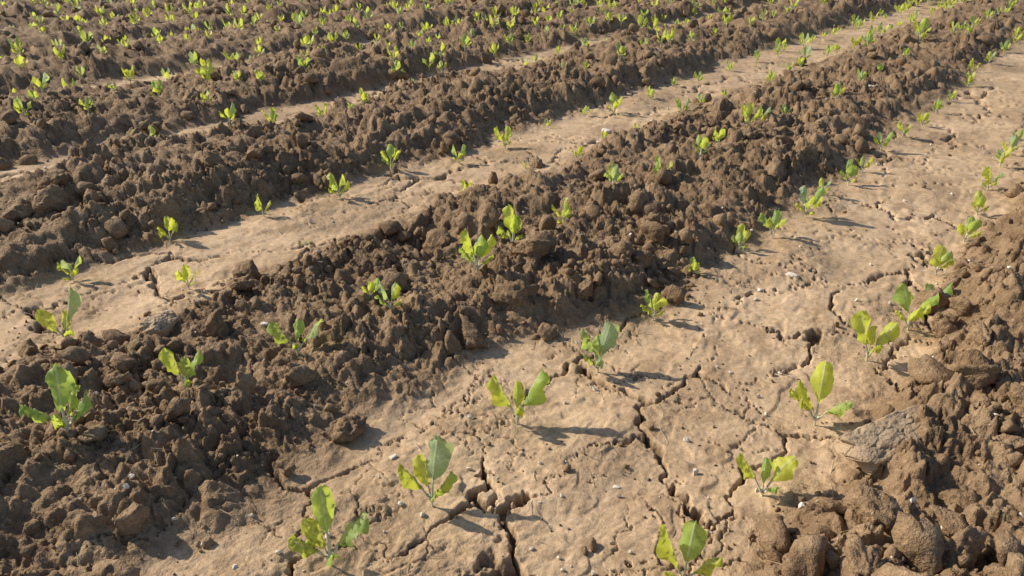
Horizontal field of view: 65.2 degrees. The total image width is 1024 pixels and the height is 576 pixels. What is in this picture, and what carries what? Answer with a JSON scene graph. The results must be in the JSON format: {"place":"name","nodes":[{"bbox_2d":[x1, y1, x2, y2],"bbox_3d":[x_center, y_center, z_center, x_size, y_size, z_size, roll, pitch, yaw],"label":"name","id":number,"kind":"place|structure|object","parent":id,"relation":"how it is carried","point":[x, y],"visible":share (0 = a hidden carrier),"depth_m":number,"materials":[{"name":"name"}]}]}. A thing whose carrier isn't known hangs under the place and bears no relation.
{"place":"outdoors","nodes":[
{"label":"outdoors","id":0,"kind":"place"},
{"bbox_2d":[0,0,1023,575],"bbox_3d":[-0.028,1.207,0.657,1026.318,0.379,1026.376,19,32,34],"label":"ground","id":1,"kind":"structure","parent":0,"point":[896,244],"depth_m":3.40,"materials":[{"name":"soil"}]},
{"bbox_2d":[13,96,31,117],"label":"cauliflower seedling","id":2,"kind":"object","parent":1,"relation":"on","point":[17,102],"visible":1,"depth_m":5.54,"materials":[{"name":"green plant"}]},
{"bbox_2d":[27,88,38,100],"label":"cauliflower seedling","id":3,"kind":"object","parent":1,"relation":"on","point":[34,94],"visible":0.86,"depth_m":5.97,"materials":[{"name":"green plant"}]},
{"bbox_2d":[19,363,92,432],"bbox_3d":[-1.302,0.344,2.287,0.142,0.248,0.161,19,32,34],"label":"cauliflower seedling","id":4,"kind":"object","parent":1,"relation":"on","point":[63,386],"visible":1,"depth_m":2.29,"materials":[{"name":"green plant"}]},
{"bbox_2d":[35,287,81,337],"bbox_3d":[-1.688,0.110,3.005,0.169,0.247,0.102,11,28,21],"label":"cauliflower seedling","id":5,"kind":"object","parent":1,"relation":"on","point":[45,318],"visible":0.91,"depth_m":2.99,"materials":[{"name":"green plant"}]},
{"bbox_2d":[57,255,81,281],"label":"cauliflower seedling","id":6,"kind":"object","parent":1,"relation":"on","point":[63,265],"visible":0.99,"depth_m":3.50,"materials":[{"name":"green plant"}]},
{"bbox_2d":[79,97,93,112],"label":"cauliflower seedling","id":7,"kind":"object","parent":1,"relation":"on","point":[87,100],"visible":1,"depth_m":5.88,"materials":[{"name":"green plant"}]},
{"bbox_2d":[107,81,116,90],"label":"cauliflower seedling","id":8,"kind":"object","parent":1,"relation":"on","point":[114,85],"visible":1,"depth_m":6.21,"materials":[{"name":"green plant"}]},
{"bbox_2d":[129,125,155,136],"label":"cauliflower seedling","id":9,"kind":"object","parent":1,"relation":"on","point":[152,130],"visible":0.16,"depth_m":5.15,"materials":[{"name":"green plant"}]},
{"bbox_2d":[150,78,162,98],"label":"cauliflower seedling","id":10,"kind":"object","parent":1,"relation":"on","point":[158,90],"visible":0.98,"depth_m":6.48,"materials":[{"name":"green plant"}]},
{"bbox_2d":[138,310,180,337],"bbox_3d":[-1.317,0.150,3.002,0.104,0.104,0.153,23,30,11],"label":"flat clod","id":11,"kind":"object","parent":1,"relation":"on","point":[162,324],"visible":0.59,"depth_m":2.96,"materials":[{"name":"brown soil"}]},
{"bbox_2d":[157,216,177,240],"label":"cauliflower seedling","id":12,"kind":"object","parent":1,"relation":"on","point":[169,224],"visible":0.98,"depth_m":3.89,"materials":[{"name":"green plant"}]},
{"bbox_2d":[158,348,202,388],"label":"cauliflower seedling","id":13,"kind":"object","parent":1,"relation":"on","point":[167,359],"visible":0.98,"depth_m":2.58,"materials":[{"name":"green plant"}]},
{"bbox_2d":[175,264,197,288],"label":"cauliflower seedling","id":14,"kind":"object","parent":1,"relation":"on","point":[185,271],"visible":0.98,"depth_m":3.42,"materials":[{"name":"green plant"}]},
{"bbox_2d":[195,62,212,84],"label":"cauliflower seedling","id":15,"kind":"object","parent":1,"relation":"on","point":[202,70],"visible":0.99,"depth_m":6.77,"materials":[{"name":"green plant"}]},
{"bbox_2d":[200,90,211,103],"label":"cauliflower seedling","id":16,"kind":"object","parent":1,"relation":"on","point":[202,95],"visible":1,"depth_m":6.16,"materials":[{"name":"green plant"}]},
{"bbox_2d":[219,103,235,123],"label":"cauliflower seedling","id":17,"kind":"object","parent":1,"relation":"on","point":[230,112],"visible":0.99,"depth_m":5.29,"materials":[{"name":"green plant"}]},
{"bbox_2d":[232,70,241,79],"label":"cauliflower seedling","id":18,"kind":"object","parent":1,"relation":"on","point":[237,75],"visible":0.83,"depth_m":6.79,"materials":[{"name":"green plant"}]},
{"bbox_2d":[254,70,265,83],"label":"cauliflower seedling","id":19,"kind":"object","parent":1,"relation":"on","point":[258,76],"visible":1,"depth_m":6.74,"materials":[{"name":"green plant"}]},
{"bbox_2d":[254,195,270,215],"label":"cauliflower seedling","id":20,"kind":"object","parent":1,"relation":"on","point":[257,205],"visible":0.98,"depth_m":4.22,"materials":[{"name":"green plant"}]},
{"bbox_2d":[261,107,277,121],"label":"cauliflower seedling","id":21,"kind":"object","parent":1,"relation":"on","point":[273,116],"visible":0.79,"depth_m":5.68,"materials":[{"name":"green plant"}]},
{"bbox_2d":[266,318,323,355],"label":"cauliflower seedling","id":22,"kind":"object","parent":1,"relation":"on","point":[275,331],"visible":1,"depth_m":2.83,"materials":[{"name":"green plant"}]},
{"bbox_2d":[295,55,309,69],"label":"cauliflower seedling","id":23,"kind":"object","parent":1,"relation":"on","point":[301,61],"visible":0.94,"depth_m":7.01,"materials":[{"name":"green plant"}]},
{"bbox_2d":[315,103,326,117],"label":"cauliflower seedling","id":24,"kind":"object","parent":1,"relation":"on","point":[324,109],"visible":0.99,"depth_m":6.08,"materials":[{"name":"green plant"}]},
{"bbox_2d":[288,485,368,567],"bbox_3d":[-0.440,0.606,1.953,0.180,0.244,0.137,10,27,21],"label":"cauliflower seedling","id":25,"kind":"object","parent":1,"relation":"on","point":[322,501],"visible":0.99,"depth_m":1.96,"materials":[{"name":"green plant"}]},
{"bbox_2d":[326,172,349,197],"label":"cauliflower seedling","id":26,"kind":"object","parent":1,"relation":"on","point":[333,185],"visible":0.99,"depth_m":4.49,"materials":[{"name":"green plant"}]},
{"bbox_2d":[359,87,368,103],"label":"cauliflower seedling","id":27,"kind":"object","parent":1,"relation":"on","point":[364,96],"visible":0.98,"depth_m":6.24,"materials":[{"name":"green plant"}]},
{"bbox_2d":[362,279,375,297],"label":"cauliflower seedling","id":28,"kind":"object","parent":1,"relation":"on","point":[371,285],"visible":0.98,"depth_m":3.14,"materials":[{"name":"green plant"}]},
{"bbox_2d":[374,278,401,309],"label":"cauliflower seedling","id":29,"kind":"object","parent":1,"relation":"on","point":[395,290],"visible":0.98,"depth_m":3.02,"materials":[{"name":"green plant"}]},
{"bbox_2d":[380,144,400,169],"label":"cauliflower seedling","id":30,"kind":"object","parent":1,"relation":"on","point":[390,150],"visible":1,"depth_m":4.96,"materials":[{"name":"green plant"}]},
{"bbox_2d":[397,435,457,506],"bbox_3d":[-0.225,0.514,2.175,0.134,0.230,0.139,19,32,34],"label":"cauliflower seedling","id":31,"kind":"object","parent":1,"relation":"on","point":[434,465],"visible":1,"depth_m":2.17,"materials":[{"name":"green plant"}]},
{"bbox_2d":[437,60,446,72],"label":"cauliflower seedling","id":32,"kind":"object","parent":1,"relation":"on","point":[440,64],"visible":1,"depth_m":6.95,"materials":[{"name":"green plant"}]},
{"bbox_2d":[451,144,465,163],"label":"cauliflower seedling","id":33,"kind":"object","parent":1,"relation":"on","point":[460,154],"visible":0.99,"depth_m":5.10,"materials":[{"name":"green plant"}]},
{"bbox_2d":[461,178,471,191],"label":"cauliflower seedling","id":34,"kind":"object","parent":1,"relation":"on","point":[463,183],"visible":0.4,"depth_m":4.54,"materials":[{"name":"green plant"}]},
{"bbox_2d":[459,228,495,271],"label":"cauliflower seedling","id":35,"kind":"object","parent":1,"relation":"on","point":[482,246],"visible":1,"depth_m":3.32,"materials":[{"name":"green plant"}]},
{"bbox_2d":[494,125,511,146],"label":"cauliflower seedling","id":36,"kind":"object","parent":1,"relation":"on","point":[503,137],"visible":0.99,"depth_m":5.42,"materials":[{"name":"green plant"}]},
{"bbox_2d":[496,204,522,241],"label":"cauliflower seedling","id":37,"kind":"object","parent":1,"relation":"on","point":[512,222],"visible":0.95,"depth_m":3.66,"materials":[{"name":"green plant"}]},
{"bbox_2d":[0,80,1019,571],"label":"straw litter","id":38,"kind":"object","parent":1,"relation":"on","point":[506,336],"visible":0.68,"depth_m":2.74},
{"bbox_2d":[0,86,1022,573],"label":"pebbles","id":39,"kind":"object","parent":1,"relation":"on","point":[470,416],"visible":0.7,"depth_m":2.35,"materials":[{"name":"stone"}]},
{"bbox_2d":[0,0,1023,575],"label":"soil clods","id":40,"kind":"object","parent":1,"relation":"on","point":[920,546],"visible":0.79,"depth_m":3.15,"materials":[{"name":"brown soil"}]},
{"bbox_2d":[391,60,402,70],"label":"cauliflower seedling","id":41,"kind":"object","parent":40,"relation":"on","point":[397,65],"visible":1,"depth_m":7.42,"materials":[{"name":"green plant"}]},
{"bbox_2d":[0,0,1023,92],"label":"distant seedling rows","id":42,"kind":"object","parent":1,"relation":"on","point":[295,16],"visible":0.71,"depth_m":9.74,"materials":[{"name":"green plant"}]},
{"bbox_2d":[486,369,549,424],"bbox_3d":[0.018,0.366,2.516,0.198,0.216,0.124,1,26,3],"label":"cauliflower seedling","id":43,"kind":"object","parent":1,"relation":"on","point":[536,395],"visible":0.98,"depth_m":2.51,"materials":[{"name":"green plant"}]},
{"bbox_2d":[552,197,570,222],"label":"cauliflower seedling","id":44,"kind":"object","parent":1,"relation":"on","point":[566,212],"visible":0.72,"depth_m":3.97,"materials":[{"name":"green plant"}]},
{"bbox_2d":[572,145,582,158],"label":"cauliflower seedling","id":45,"kind":"object","parent":1,"relation":"on","point":[579,153],"visible":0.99,"depth_m":5.09,"materials":[{"name":"green plant"}]},
{"bbox_2d":[582,106,589,114],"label":"cauliflower seedling","id":46,"kind":"object","parent":1,"relation":"on","point":[585,109],"visible":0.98,"depth_m":6.32,"materials":[{"name":"green plant"}]},
{"bbox_2d":[579,321,619,373],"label":"cauliflower seedling","id":47,"kind":"object","parent":1,"relation":"on","point":[600,345],"visible":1,"depth_m":2.82,"materials":[{"name":"green plant"}]},
{"bbox_2d":[604,162,623,183],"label":"cauliflower seedling","id":48,"kind":"object","parent":1,"relation":"on","point":[614,172],"visible":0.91,"depth_m":4.14,"materials":[{"name":"green plant"}]},
{"bbox_2d":[608,92,622,111],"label":"cauliflower seedling","id":49,"kind":"object","parent":1,"relation":"on","point":[613,100],"visible":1,"depth_m":6.37,"materials":[{"name":"green plant"}]},
{"bbox_2d":[646,86,654,97],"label":"cauliflower seedling","id":50,"kind":"object","parent":1,"relation":"on","point":[651,91],"visible":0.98,"depth_m":6.83,"materials":[{"name":"green plant"}]},
{"bbox_2d":[640,289,666,320],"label":"cauliflower seedling","id":51,"kind":"object","parent":1,"relation":"on","point":[658,302],"visible":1,"depth_m":3.17,"materials":[{"name":"green plant"}]},
{"bbox_2d":[653,155,672,172],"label":"cauliflower seedling","id":52,"kind":"object","parent":1,"relation":"on","point":[658,166],"visible":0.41,"depth_m":4.55,"materials":[{"name":"green plant"}]},
{"bbox_2d":[675,97,689,112],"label":"cauliflower seedling","id":53,"kind":"object","parent":1,"relation":"on","point":[679,103],"visible":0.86,"depth_m":6.22,"materials":[{"name":"green plant"}]},
{"bbox_2d":[656,520,722,575],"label":"cauliflower seedling","id":54,"kind":"object","parent":1,"relation":"on","point":[692,541],"visible":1,"depth_m":1.92,"materials":[{"name":"green plant"}]},
{"bbox_2d":[686,256,700,273],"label":"cauliflower seedling","id":55,"kind":"object","parent":1,"relation":"on","point":[695,266],"visible":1,"depth_m":3.53,"materials":[{"name":"green plant"}]},
{"bbox_2d":[693,71,702,82],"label":"cauliflower seedling","id":56,"kind":"object","parent":1,"relation":"on","point":[700,76],"visible":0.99,"depth_m":7.42,"materials":[{"name":"green plant"}]},
{"bbox_2d":[692,134,709,159],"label":"cauliflower seedling","id":57,"kind":"object","parent":1,"relation":"on","point":[703,142],"visible":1,"depth_m":4.77,"materials":[{"name":"green plant"}]},
{"bbox_2d":[698,93,704,103],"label":"cauliflower seedling","id":58,"kind":"object","parent":1,"relation":"on","point":[701,99],"visible":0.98,"depth_m":6.41,"materials":[{"name":"green plant"}]},
{"bbox_2d":[712,127,725,145],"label":"cauliflower seedling","id":59,"kind":"object","parent":1,"relation":"on","point":[720,135],"visible":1,"depth_m":5.00,"materials":[{"name":"green plant"}]},
{"bbox_2d":[726,61,733,71],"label":"cauliflower seedling","id":60,"kind":"object","parent":1,"relation":"on","point":[730,66],"visible":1,"depth_m":7.95,"materials":[{"name":"green plant"}]},
{"bbox_2d":[731,223,750,249],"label":"cauliflower seedling","id":61,"kind":"object","parent":1,"relation":"on","point":[742,235],"visible":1,"depth_m":3.80,"materials":[{"name":"green plant"}]},
{"bbox_2d":[741,102,760,126],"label":"cauliflower seedling","id":62,"kind":"object","parent":1,"relation":"on","point":[749,109],"visible":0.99,"depth_m":5.39,"materials":[{"name":"green plant"}]},
{"bbox_2d":[754,50,760,60],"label":"cauliflower seedling","id":63,"kind":"object","parent":1,"relation":"on","point":[757,53],"visible":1,"depth_m":8.35,"materials":[{"name":"green plant"}]},
{"bbox_2d":[757,106,770,120],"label":"cauliflower seedling","id":64,"kind":"object","parent":1,"relation":"on","point":[767,111],"visible":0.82,"depth_m":5.73,"materials":[{"name":"green plant"}]},
{"bbox_2d":[736,452,797,496],"bbox_3d":[0.706,0.535,2.224,0.175,0.156,0.101,-3,26,-7],"label":"cauliflower seedling","id":65,"kind":"object","parent":1,"relation":"on","point":[784,468],"visible":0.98,"depth_m":2.22,"materials":[{"name":"green plant"}]},
{"bbox_2d":[766,70,776,81],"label":"cauliflower seedling","id":66,"kind":"object","parent":1,"relation":"on","point":[770,75],"visible":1,"depth_m":7.35,"materials":[{"name":"green plant"}]},
{"bbox_2d":[758,210,785,237],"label":"cauliflower seedling","id":67,"kind":"object","parent":1,"relation":"on","point":[772,222],"visible":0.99,"depth_m":3.93,"materials":[{"name":"green plant"}]},
{"bbox_2d":[782,104,791,113],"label":"cauliflower seedling","id":68,"kind":"object","parent":1,"relation":"on","point":[784,107],"visible":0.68,"depth_m":6.08,"materials":[{"name":"green plant"}]},
{"bbox_2d":[603,0,973,3],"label":"crop foliage","id":69,"kind":"object","parent":1,"relation":"on","point":[919,1],"visible":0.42,"depth_m":13.37,"materials":[{"name":"green plant"}]},
{"bbox_2d":[786,272,798,277],"bbox_3d":[1.239,-0.055,3.534,0.060,0.021,0.035,19,32,34],"label":"pale stone","id":70,"kind":"object","parent":1,"relation":"on","point":[791,274],"visible":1,"depth_m":3.52,"materials":[{"name":"white stone"}]},
{"bbox_2d":[797,57,804,65],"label":"cauliflower seedling","id":71,"kind":"object","parent":1,"relation":"on","point":[800,60],"visible":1,"depth_m":8.20,"materials":[{"name":"green plant"}]},
{"bbox_2d":[795,185,825,217],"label":"cauliflower seedling","id":72,"kind":"object","parent":1,"relation":"on","point":[815,200],"visible":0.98,"depth_m":4.21,"materials":[{"name":"green plant"}]},
{"bbox_2d":[789,361,852,425],"bbox_3d":[0.971,0.347,2.529,0.191,0.245,0.109,6,26,12],"label":"cauliflower seedling","id":73,"kind":"object","parent":1,"relation":"on","point":[822,379],"visible":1,"depth_m":2.52,"materials":[{"name":"green plant"}]},
{"bbox_2d":[818,177,831,191],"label":"cauliflower seedling","id":74,"kind":"object","parent":1,"relation":"on","point":[821,182],"visible":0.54,"depth_m":4.53,"materials":[{"name":"green plant"}]},
{"bbox_2d":[831,83,844,98],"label":"cauliflower seedling","id":75,"kind":"object","parent":1,"relation":"on","point":[837,88],"visible":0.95,"depth_m":6.22,"materials":[{"name":"green plant"}]},
{"bbox_2d":[840,159,857,184],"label":"cauliflower seedling","id":76,"kind":"object","parent":1,"relation":"on","point":[851,169],"visible":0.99,"depth_m":4.72,"materials":[{"name":"green plant"}]},
{"bbox_2d":[857,68,866,80],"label":"cauliflower seedling","id":77,"kind":"object","parent":1,"relation":"on","point":[862,74],"visible":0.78,"depth_m":6.83,"materials":[{"name":"green plant"}]},
{"bbox_2d":[855,156,873,171],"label":"cauliflower seedling","id":78,"kind":"object","parent":1,"relation":"on","point":[863,161],"visible":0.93,"depth_m":4.94,"materials":[{"name":"green plant"}]},
{"bbox_2d":[863,33,875,46],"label":"cauliflower seedling","id":79,"kind":"object","parent":1,"relation":"on","point":[869,39],"visible":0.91,"depth_m":8.95,"materials":[{"name":"green plant"}]},
{"bbox_2d":[850,310,899,360],"bbox_3d":[1.300,0.178,2.880,0.136,0.217,0.128,-18,31,-33],"label":"cauliflower seedling","id":80,"kind":"object","parent":1,"relation":"on","point":[861,320],"visible":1,"depth_m":2.86,"materials":[{"name":"green plant"}]},
{"bbox_2d":[877,63,883,71],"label":"cauliflower seedling","id":81,"kind":"object","parent":1,"relation":"on","point":[880,66],"visible":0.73,"depth_m":7.36,"materials":[{"name":"green plant"}]},
{"bbox_2d":[874,131,893,149],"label":"cauliflower seedling","id":82,"kind":"object","parent":1,"relation":"on","point":[889,137],"visible":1,"depth_m":5.34,"materials":[{"name":"green plant"}]},
{"bbox_2d":[834,405,940,474],"bbox_3d":[1.094,0.432,2.312,0.346,0.069,0.132,-19,47,-22],"label":"flat clod","id":83,"kind":"object","parent":1,"relation":"on","point":[870,448],"visible":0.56,"depth_m":2.27,"materials":[{"name":"brown soil"}]},
{"bbox_2d":[897,122,911,136],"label":"cauliflower seedling","id":84,"kind":"object","parent":1,"relation":"on","point":[900,126],"visible":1,"depth_m":5.68,"materials":[{"name":"green plant"}]},
{"bbox_2d":[902,48,909,57],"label":"cauliflower seedling","id":85,"kind":"object","parent":1,"relation":"on","point":[905,51],"visible":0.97,"depth_m":8.02,"materials":[{"name":"green plant"}]},
{"bbox_2d":[893,283,938,329],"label":"cauliflower seedling","id":86,"kind":"object","parent":1,"relation":"on","point":[903,297],"visible":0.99,"depth_m":3.09,"materials":[{"name":"green plant"}]},
{"bbox_2d":[913,17,931,40],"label":"cauliflower seedling","id":87,"kind":"object","parent":1,"relation":"on","point":[924,23],"visible":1,"depth_m":9.08,"materials":[{"name":"green plant"}]},
{"bbox_2d":[917,111,929,125],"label":"cauliflower seedling","id":88,"kind":"object","parent":1,"relation":"on","point":[925,117],"visible":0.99,"depth_m":6.01,"materials":[{"name":"green plant"}]},
{"bbox_2d":[932,98,943,112],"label":"cauliflower seedling","id":89,"kind":"object","parent":1,"relation":"on","point":[938,104],"visible":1,"depth_m":6.38,"materials":[{"name":"green plant"}]},
{"bbox_2d":[925,282,952,294],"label":"cauliflower seedling","id":90,"kind":"object","parent":1,"relation":"on","point":[947,289],"visible":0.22,"depth_m":3.29,"materials":[{"name":"green plant"}]},
{"bbox_2d":[929,245,953,274],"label":"cauliflower seedling","id":91,"kind":"object","parent":1,"relation":"on","point":[941,255],"visible":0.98,"depth_m":3.56,"materials":[{"name":"green plant"}]},
{"bbox_2d":[947,90,956,101],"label":"cauliflower seedling","id":92,"kind":"object","parent":1,"relation":"on","point":[953,95],"visible":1,"depth_m":6.75,"materials":[{"name":"green plant"}]},
{"bbox_2d":[957,216,981,241],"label":"cauliflower seedling","id":93,"kind":"object","parent":1,"relation":"on","point":[972,224],"visible":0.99,"depth_m":3.93,"materials":[{"name":"green plant"}]},
{"bbox_2d":[965,23,973,33],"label":"cauliflower seedling","id":94,"kind":"object","parent":1,"relation":"on","point":[967,28],"visible":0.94,"depth_m":9.19,"materials":[{"name":"green plant"}]},
{"bbox_2d":[964,71,975,84],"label":"cauliflower seedling","id":95,"kind":"object","parent":1,"relation":"on","point":[970,78],"visible":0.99,"depth_m":7.28,"materials":[{"name":"green plant"}]},
{"bbox_2d":[968,57,980,71],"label":"cauliflower seedling","id":96,"kind":"object","parent":1,"relation":"on","point":[971,64],"visible":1,"depth_m":7.94,"materials":[{"name":"green plant"}]},
{"bbox_2d":[971,190,989,214],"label":"cauliflower seedling","id":97,"kind":"object","parent":1,"relation":"on","point":[979,199],"visible":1,"depth_m":4.26,"materials":[{"name":"green plant"}]},
{"bbox_2d":[984,51,996,63],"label":"cauliflower seedling","id":98,"kind":"object","parent":1,"relation":"on","point":[989,55],"visible":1,"depth_m":8.27,"materials":[{"name":"green plant"}]},
{"bbox_2d":[981,166,1002,189],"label":"cauliflower seedling","id":99,"kind":"object","parent":1,"relation":"on","point":[987,174],"visible":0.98,"depth_m":4.62,"materials":[{"name":"green plant"}]},
{"bbox_2d":[996,146,1012,166],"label":"cauliflower seedling","id":100,"kind":"object","parent":1,"relation":"on","point":[1000,153],"visible":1,"depth_m":5.00,"materials":[{"name":"green plant"}]},
{"bbox_2d":[1000,39,1010,51],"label":"cauliflower seedling","id":101,"kind":"object","parent":1,"relation":"on","point":[1006,45],"visible":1,"depth_m":8.90,"materials":[{"name":"green plant"}]},
{"bbox_2d":[1001,135,1018,152],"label":"cauliflower seedling","id":102,"kind":"object","parent":1,"relation":"on","point":[1013,141],"visible":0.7,"depth_m":5.24,"materials":[{"name":"green plant"}]},
{"bbox_2d":[1012,31,1022,44],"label":"cauliflower seedling","id":103,"kind":"object","parent":1,"relation":"on","point":[1019,36],"visible":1,"depth_m":9.45,"materials":[{"name":"green plant"}]},
{"bbox_2d":[1013,129,1023,145],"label":"cauliflower seedling","id":104,"kind":"object","parent":1,"relation":"on","point":[1020,133],"visible":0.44,"depth_m":5.48,"materials":[{"name":"green plant"}]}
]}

